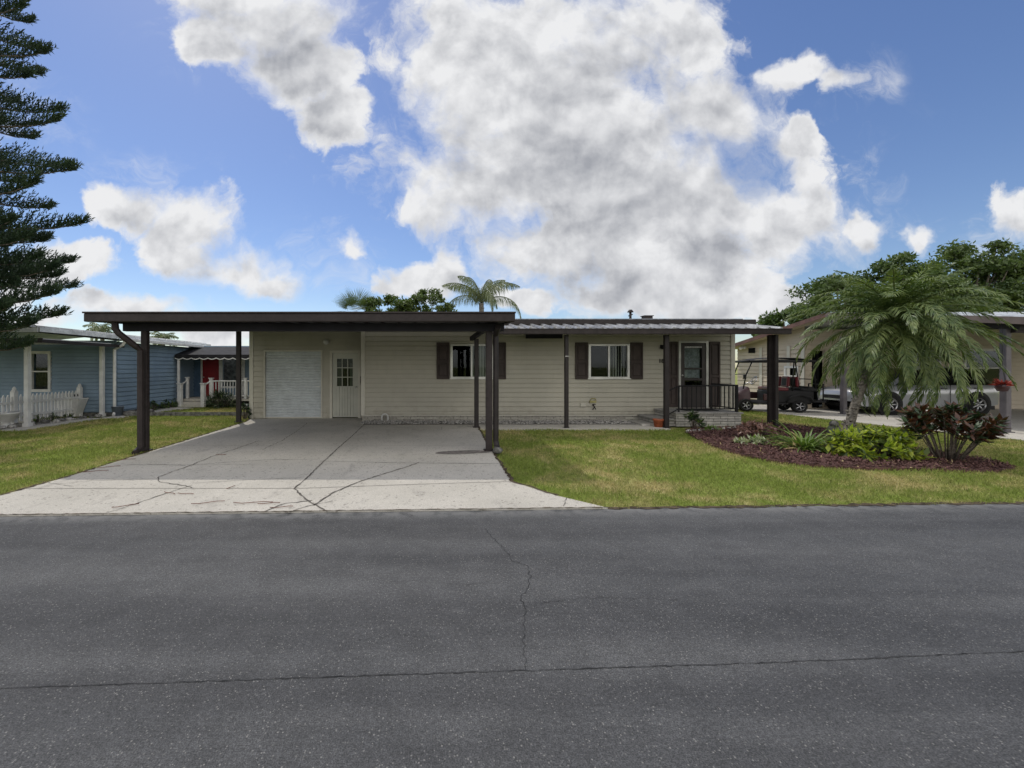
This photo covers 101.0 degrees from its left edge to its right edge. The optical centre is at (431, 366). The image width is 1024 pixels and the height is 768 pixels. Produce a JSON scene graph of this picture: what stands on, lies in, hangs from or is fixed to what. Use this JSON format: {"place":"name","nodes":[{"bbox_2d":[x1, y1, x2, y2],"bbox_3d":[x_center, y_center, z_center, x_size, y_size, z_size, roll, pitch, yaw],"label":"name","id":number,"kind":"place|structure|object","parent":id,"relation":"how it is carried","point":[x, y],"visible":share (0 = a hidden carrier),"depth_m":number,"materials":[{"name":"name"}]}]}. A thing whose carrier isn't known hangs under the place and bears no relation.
{"place":"outdoors","nodes":[
{"label":"outdoors","id":0,"kind":"place"},
{"bbox_2d":[0,407,190,431],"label":"path","id":1,"kind":"structure","parent":0,"point":[50,424],"depth_m":12.07,"materials":[{"name":"concrete"}]},
{"bbox_2d":[0,411,21,427],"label":"garden urn","id":2,"kind":"object","parent":1,"relation":"on","point":[6,419],"visible":0.81,"depth_m":10.87,"materials":[{"name":"white paint"}]},
{"bbox_2d":[7,424,16,427],"bbox_3d":[-10.925,1.566,10.824,0.207,0.136,0.188,0,0,35],"label":"stone","id":3,"kind":"object","parent":1,"relation":"on","point":[12,426],"visible":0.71,"depth_m":10.78,"materials":[{"name":"grey stone"}]},
{"bbox_2d":[33,414,45,422],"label":"fence plant","id":4,"kind":"object","parent":1,"relation":"on","point":[36,419],"visible":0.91,"depth_m":11.68,"materials":[{"name":"green plant"}]},
{"bbox_2d":[39,420,49,423],"bbox_3d":[-10.886,1.565,11.703,0.285,0.150,0.204,0,0,0],"label":"stone","id":5,"kind":"object","parent":1,"relation":"on","point":[44,421],"visible":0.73,"depth_m":11.65,"materials":[{"name":"grey stone"}]},
{"bbox_2d":[62,413,74,417],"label":"fence plant","id":6,"kind":"object","parent":1,"relation":"on","point":[65,415],"visible":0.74,"depth_m":12.67,"materials":[{"name":"green plant"}]},
{"bbox_2d":[111,406,123,415],"bbox_3d":[-10.203,1.440,13.507,0.350,0.320,0.350,0,0,0],"label":"bucket","id":7,"kind":"object","parent":1,"relation":"on","point":[118,410],"visible":0.79,"depth_m":13.40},
{"bbox_2d":[83,322,119,341],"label":"distant palm","id":8,"kind":"object","parent":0,"point":[102,328],"visible":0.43,"depth_m":37.56,"materials":[{"name":"green plant"}]},
{"bbox_2d":[0,407,249,494],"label":"grass","id":9,"kind":"structure","parent":0,"point":[169,428],"depth_m":8.94,"materials":[{"name":"green plant"}]},
{"bbox_2d":[150,332,178,345],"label":"distant palm","id":10,"kind":"object","parent":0,"point":[164,335],"visible":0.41,"depth_m":39.68,"materials":[{"name":"green plant"}]},
{"bbox_2d":[0,418,669,515],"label":"driveway","id":11,"kind":"structure","parent":0,"point":[306,465],"depth_m":6.01,"materials":[{"name":"concrete"}]},
{"bbox_2d":[86,454,285,507],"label":"twigs","id":12,"kind":"object","parent":11,"relation":"on","point":[193,493],"visible":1,"depth_m":4.84,"materials":[{"name":"brown wood"}]},
{"bbox_2d":[82,312,515,455],"bbox_3d":[-2.310,0.214,10.026,7.536,2.823,5.608,0,0,0],"label":"carport","id":13,"kind":"object","parent":11,"relation":"on","point":[145,324],"visible":0.98,"depth_m":7.82,"materials":[{"name":"brown metal"}]},
{"bbox_2d":[653,418,663,426],"bbox_3d":[5.980,1.480,10.980,0.280,0.216,0.277,0,0,0],"label":"terracotta pot","id":14,"kind":"object","parent":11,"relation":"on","point":[658,422],"visible":1,"depth_m":10.89,"materials":[{"name":"orange ceramic"}]},
{"bbox_2d":[0,503,1023,767],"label":"road","id":15,"kind":"structure","parent":0,"point":[814,637],"depth_m":2.44,"materials":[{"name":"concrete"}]},
{"bbox_2d":[607,501,1023,508],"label":"soil edge","id":16,"kind":"object","parent":15,"relation":"on","point":[850,504],"visible":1,"depth_m":4.78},
{"bbox_2d":[0,368,1023,508],"bbox_3d":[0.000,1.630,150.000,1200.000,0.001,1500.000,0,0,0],"label":"ground","id":17,"kind":"structure","parent":0,"point":[679,493],"depth_m":6.35,"materials":[{"name":"green plant"}]},
{"bbox_2d":[0,384,82,423],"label":"picket fence","id":18,"kind":"object","parent":17,"relation":"on","point":[38,404],"visible":0.79,"depth_m":12.11,"materials":[{"name":"white paint"}]},
{"bbox_2d":[0,0,95,350],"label":"norfolk pine","id":19,"kind":"object","parent":17,"relation":"on","point":[17,268],"visible":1,"depth_m":9.62,"materials":[{"name":"green plant"}]},
{"bbox_2d":[46,412,60,420],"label":"fence plant","id":20,"kind":"object","parent":17,"relation":"on","point":[53,415],"visible":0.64,"depth_m":12.15,"materials":[{"name":"green plant"}]},
{"bbox_2d":[57,394,88,416],"bbox_3d":[-11.491,1.230,13.275,0.780,0.700,0.390,0,0,0],"label":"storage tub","id":21,"kind":"object","parent":17,"relation":"on","point":[79,404],"visible":0.52,"depth_m":13.20,"materials":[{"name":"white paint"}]},
{"bbox_2d":[0,323,248,426],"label":"blue house","id":22,"kind":"structure","parent":17,"relation":"on","point":[103,373],"depth_m":13.65,"materials":[{"name":"blue wood"}]},
{"bbox_2d":[31,351,51,391],"bbox_3d":[-12.690,0.155,13.495,0.690,1.320,0.081,0,0,0],"label":"window","id":23,"kind":"structure","parent":22,"relation":"in","point":[49,371],"depth_m":13.45,"materials":[{"name":"white paint"}]},
{"bbox_2d":[193,358,200,395],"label":"wall","id":24,"kind":"structure","parent":22,"relation":"in","point":[197,363],"depth_m":17.96,"materials":[{"name":"blue wood"}]},
{"bbox_2d":[203,359,218,395],"bbox_3d":[-9.554,0.340,17.966,0.720,1.880,0.128,0,0,0],"label":"door","id":25,"kind":"structure","parent":22,"relation":"in","point":[210,367],"depth_m":17.97,"materials":[{"name":"wood"}]},
{"bbox_2d":[221,359,234,387],"bbox_3d":[-8.723,0.165,17.995,0.815,1.520,0.081,0,0,0],"label":"window","id":26,"kind":"structure","parent":22,"relation":"in","point":[222,359],"depth_m":17.96,"materials":[{"name":"white paint"}]},
{"bbox_2d":[124,410,136,416],"bbox_3d":[-9.782,1.545,13.498,0.452,0.258,0.308,0,0,0],"label":"stone","id":27,"kind":"object","parent":17,"relation":"on","point":[130,413],"visible":0.6,"depth_m":13.43,"materials":[{"name":"grey stone"}]},
{"bbox_2d":[150,400,161,409],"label":"border plant","id":28,"kind":"object","parent":17,"relation":"on","point":[153,406],"visible":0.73,"depth_m":15.22,"materials":[{"name":"green plant"}]},
{"bbox_2d":[160,398,169,408],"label":"border plant","id":29,"kind":"object","parent":17,"relation":"on","point":[163,405],"visible":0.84,"depth_m":15.82,"materials":[{"name":"green plant"}]},
{"bbox_2d":[168,398,177,406],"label":"border plant","id":30,"kind":"object","parent":17,"relation":"on","point":[174,404],"visible":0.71,"depth_m":16.27,"materials":[{"name":"green plant"}]},
{"bbox_2d":[204,387,235,408],"bbox_3d":[-8.279,1.318,16.284,1.489,1.064,1.196,0,0,0],"label":"porch shrub","id":31,"kind":"object","parent":17,"relation":"on","point":[217,396],"visible":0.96,"depth_m":16.20,"materials":[{"name":"green plant"}]},
{"bbox_2d":[242,402,251,418],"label":"corner shrub","id":32,"kind":"object","parent":17,"relation":"on","point":[247,409],"visible":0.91,"depth_m":12.76,"materials":[{"name":"green plant"}]},
{"bbox_2d":[333,287,375,311],"bbox_3d":[-3.820,-1.275,21.035,2.731,5.750,2.767,0,0,0],"label":"fan palm","id":33,"kind":"object","parent":17,"relation":"on","point":[352,298],"visible":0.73,"depth_m":20.55,"materials":[{"name":"green plant"}]},
{"bbox_2d":[362,293,418,311],"bbox_3d":[-2.012,-1.069,21.064,2.987,5.364,2.514,0,0,0],"label":"tree","id":34,"kind":"object","parent":17,"relation":"on","point":[390,300],"visible":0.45,"depth_m":20.49,"materials":[{"name":"green plant"}]},
{"bbox_2d":[399,288,457,311],"bbox_3d":[-0.177,-1.205,20.914,3.064,5.632,2.047,0,0,0],"label":"young tree","id":35,"kind":"object","parent":17,"relation":"on","point":[421,297],"visible":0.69,"depth_m":20.60,"materials":[{"name":"green plant"}]},
{"bbox_2d":[442,276,521,318],"bbox_3d":[2.364,-1.333,20.029,3.605,5.881,3.786,0,0,-32],"label":"queen palm","id":36,"kind":"object","parent":17,"relation":"on","point":[475,295],"visible":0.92,"depth_m":19.78,"materials":[{"name":"green plant"}]},
{"bbox_2d":[360,420,633,423],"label":"pebbles","id":37,"kind":"object","parent":17,"relation":"on","point":[500,422],"visible":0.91,"depth_m":11.75,"materials":[{"name":"grey gravel"}]},
{"bbox_2d":[249,310,792,428],"bbox_3d":[1.635,-0.190,14.874,15.170,3.620,8.652,0,0,0],"label":"mobile home","id":38,"kind":"object","parent":17,"relation":"on","point":[567,370],"visible":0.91,"depth_m":12.19,"materials":[{"name":"beige"}]},
{"bbox_2d":[263,350,322,417],"bbox_3d":[-4.283,0.533,12.855,1.815,2.106,0.090,0,0,0],"label":"roller door","id":39,"kind":"structure","parent":38,"relation":"in","point":[292,379],"depth_m":12.87,"materials":[{"name":"metal"}]},
{"bbox_2d":[330,350,360,417],"bbox_3d":[-2.675,0.543,12.839,0.950,2.086,0.153,0,0,0],"label":"side door","id":40,"kind":"structure","parent":38,"relation":"in","point":[345,401],"depth_m":12.84,"materials":[{"name":"beige wood"}]},
{"bbox_2d":[449,344,492,378],"bbox_3d":[1.160,-0.145,12.247,1.300,1.023,0.225,0,0,0],"label":"window","id":41,"kind":"structure","parent":38,"relation":"in","point":[481,346],"depth_m":12.16,"materials":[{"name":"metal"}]},
{"bbox_2d":[588,344,630,378],"bbox_3d":[5.180,-0.145,12.247,1.260,1.023,0.225,0,0,0],"label":"window","id":42,"kind":"structure","parent":38,"relation":"in","point":[589,345],"depth_m":12.17,"materials":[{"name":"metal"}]},
{"bbox_2d":[678,341,708,407],"bbox_3d":[7.645,0.225,12.198,0.870,1.950,0.163,0,0,0],"label":"front door","id":43,"kind":"structure","parent":38,"relation":"in","point":[688,351],"depth_m":12.17,"materials":[{"name":"metal"}]},
{"bbox_2d":[628,383,743,426],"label":"entry steps","id":44,"kind":"structure","parent":17,"relation":"on","point":[721,417],"depth_m":11.15,"materials":[{"name":"stone"}]},
{"bbox_2d":[751,307,819,337],"bbox_3d":[21.425,-1.048,25.198,3.046,5.377,5.557,0,0,0],"label":"oak tree","id":45,"kind":"object","parent":17,"relation":"on","point":[772,319],"visible":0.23,"depth_m":25.45,"materials":[{"name":"green plant"}]},
{"bbox_2d":[781,273,889,324],"bbox_3d":[27.015,-2.317,27.821,5.914,7.889,5.971,0,0,0],"label":"oak tree","id":46,"kind":"object","parent":17,"relation":"on","point":[821,286],"visible":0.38,"depth_m":27.19,"materials":[{"name":"green plant"}]},
{"bbox_2d":[685,422,1015,472],"bbox_3d":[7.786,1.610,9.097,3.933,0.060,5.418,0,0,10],"label":"mulch bed","id":47,"kind":"object","parent":17,"relation":"on","point":[997,470],"visible":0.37,"depth_m":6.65,"materials":[{"name":"brown wood"}]},
{"bbox_2d":[682,409,705,427],"bbox_3d":[6.685,1.342,10.606,0.597,0.565,0.439,0,0,-14],"label":"porch plant","id":48,"kind":"object","parent":47,"relation":"on","point":[692,417],"visible":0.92,"depth_m":10.58,"materials":[{"name":"green plant"}]},
{"bbox_2d":[702,424,722,430],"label":"ground plant","id":49,"kind":"object","parent":47,"relation":"on","point":[708,427],"visible":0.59,"depth_m":10.12,"materials":[{"name":"green plant"}]},
{"bbox_2d":[730,433,767,444],"bbox_3d":[6.438,1.513,8.473,0.714,0.347,0.439,0,0,0],"label":"pale plant","id":50,"kind":"object","parent":47,"relation":"on","point":[756,439],"visible":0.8,"depth_m":8.42,"materials":[{"name":"green plant"}]},
{"bbox_2d":[733,419,783,438],"bbox_3d":[7.171,1.397,9.101,1.025,0.520,0.650,0,0,0],"label":"purple shrub","id":51,"kind":"object","parent":47,"relation":"on","point":[749,427],"visible":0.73,"depth_m":9.03,"materials":[{"name":"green plant"}]},
{"bbox_2d":[763,437,825,451],"bbox_3d":[6.901,1.471,7.881,0.982,0.403,0.814,0,0,40],"label":"drooping lily","id":52,"kind":"object","parent":47,"relation":"on","point":[783,444],"visible":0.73,"depth_m":7.81,"materials":[{"name":"green plant"}]},
{"bbox_2d":[763,419,844,453],"bbox_3d":[7.120,1.427,8.005,1.289,0.759,1.432,0,0,0],"label":"lily clump","id":53,"kind":"object","parent":47,"relation":"on","point":[800,441],"visible":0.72,"depth_m":7.95,"materials":[{"name":"green plant"}]},
{"bbox_2d":[827,420,840,435],"bbox_3d":[9.062,1.423,9.374,0.255,0.431,0.243,0,0,-24],"label":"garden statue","id":54,"kind":"object","parent":47,"relation":"on","point":[833,424],"visible":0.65,"depth_m":9.32,"materials":[{"name":"grey stone"}]},
{"bbox_2d":[817,423,935,461],"bbox_3d":[7.718,1.348,7.318,1.543,0.706,1.149,0,0,0],"label":"lime shrub","id":55,"kind":"object","parent":47,"relation":"on","point":[895,442],"visible":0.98,"depth_m":7.15,"materials":[{"name":"green plant"}]},
{"bbox_2d":[775,250,1023,431],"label":"date palm","id":56,"kind":"object","parent":47,"relation":"on","point":[896,310],"visible":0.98,"depth_m":8.14,"materials":[{"name":"green plant"}]},
{"bbox_2d":[894,400,1010,460],"bbox_3d":[8.630,1.083,6.936,1.293,1.047,1.220,0,0,-34],"label":"croton bush","id":57,"kind":"object","parent":47,"relation":"on","point":[974,428],"visible":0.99,"depth_m":6.93,"materials":[{"name":"red plant"}]},
{"bbox_2d":[735,313,1023,408],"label":"beige house","id":58,"kind":"structure","parent":17,"relation":"on","point":[753,347],"depth_m":15.80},
{"bbox_2d":[784,366,798,377],"bbox_3d":[13.988,0.360,16.181,0.076,0.780,0.629,0,0,0],"label":"window","id":59,"kind":"structure","parent":58,"relation":"in","point":[785,367],"depth_m":16.26,"materials":[{"name":"white paint"}]},
{"bbox_2d":[962,349,998,368],"bbox_3d":[20.750,0.050,15.616,1.650,1.450,0.081,0,0,0],"label":"window","id":60,"kind":"structure","parent":58,"relation":"in","point":[965,349],"depth_m":15.57,"materials":[{"name":"white paint"}]},
{"bbox_2d":[844,251,974,303],"bbox_3d":[32.667,-3.255,28.570,6.078,9.754,6.402,0,0,0],"label":"oak tree","id":61,"kind":"object","parent":17,"relation":"on","point":[900,260],"visible":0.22,"depth_m":28.39,"materials":[{"name":"green plant"}]},
{"bbox_2d":[916,276,1011,311],"bbox_3d":[32.471,-2.047,27.072,5.844,7.355,6.022,0,0,0],"label":"oak tree","id":62,"kind":"object","parent":17,"relation":"on","point":[969,294],"visible":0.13,"depth_m":25.49,"materials":[{"name":"green plant"}]},
{"bbox_2d":[926,237,1023,311],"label":"oak tree","id":63,"kind":"object","parent":17,"relation":"on","point":[1000,268],"visible":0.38,"depth_m":29.88,"materials":[{"name":"green plant"}]},
{"bbox_2d":[978,248,1023,311],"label":"oak tree","id":64,"kind":"object","parent":17,"relation":"on","point":[1019,255],"visible":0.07,"depth_m":29.90,"materials":[{"name":"green plant"}]},
{"bbox_2d":[0,0,1023,367],"label":"sky","id":65,"kind":"structure","parent":0,"point":[596,159],"materials":[{"name":"blue"}]},
{"bbox_2d":[738,405,1023,440],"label":"neighbour driveway","id":66,"kind":"structure","parent":0,"point":[1017,421],"depth_m":13.27,"materials":[{"name":"concrete"}]},
{"bbox_2d":[735,358,825,412],"bbox_3d":[12.249,0.628,14.971,2.709,1.920,1.438,0,0,16],"label":"golf cart","id":67,"kind":"object","parent":66,"relation":"on","point":[796,397],"visible":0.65,"depth_m":14.56,"materials":[{"name":"red paint"}]},
{"bbox_2d":[817,366,998,414],"bbox_3d":[16.468,0.817,14.550,4.665,1.661,2.204,0,0,1],"label":"parked car","id":68,"kind":"object","parent":66,"relation":"on","point":[987,401],"visible":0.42,"depth_m":13.66,"materials":[{"name":"silver metal"}]},
{"bbox_2d":[825,312,1023,432],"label":"neighbour carport","id":69,"kind":"object","parent":66,"relation":"on","point":[1015,320],"visible":0.37,"depth_m":10.10,"materials":[{"name":"white metal"}]},
{"bbox_2d":[988,325,1013,391],"bbox_3d":[13.562,-0.204,9.885,0.412,1.592,0.421,0,0,0],"label":"hanging pot","id":70,"kind":"object","parent":69,"relation":"hanging from","point":[1001,386],"visible":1,"depth_m":9.87,"materials":[{"name":"brown ceramic"}]}
]}

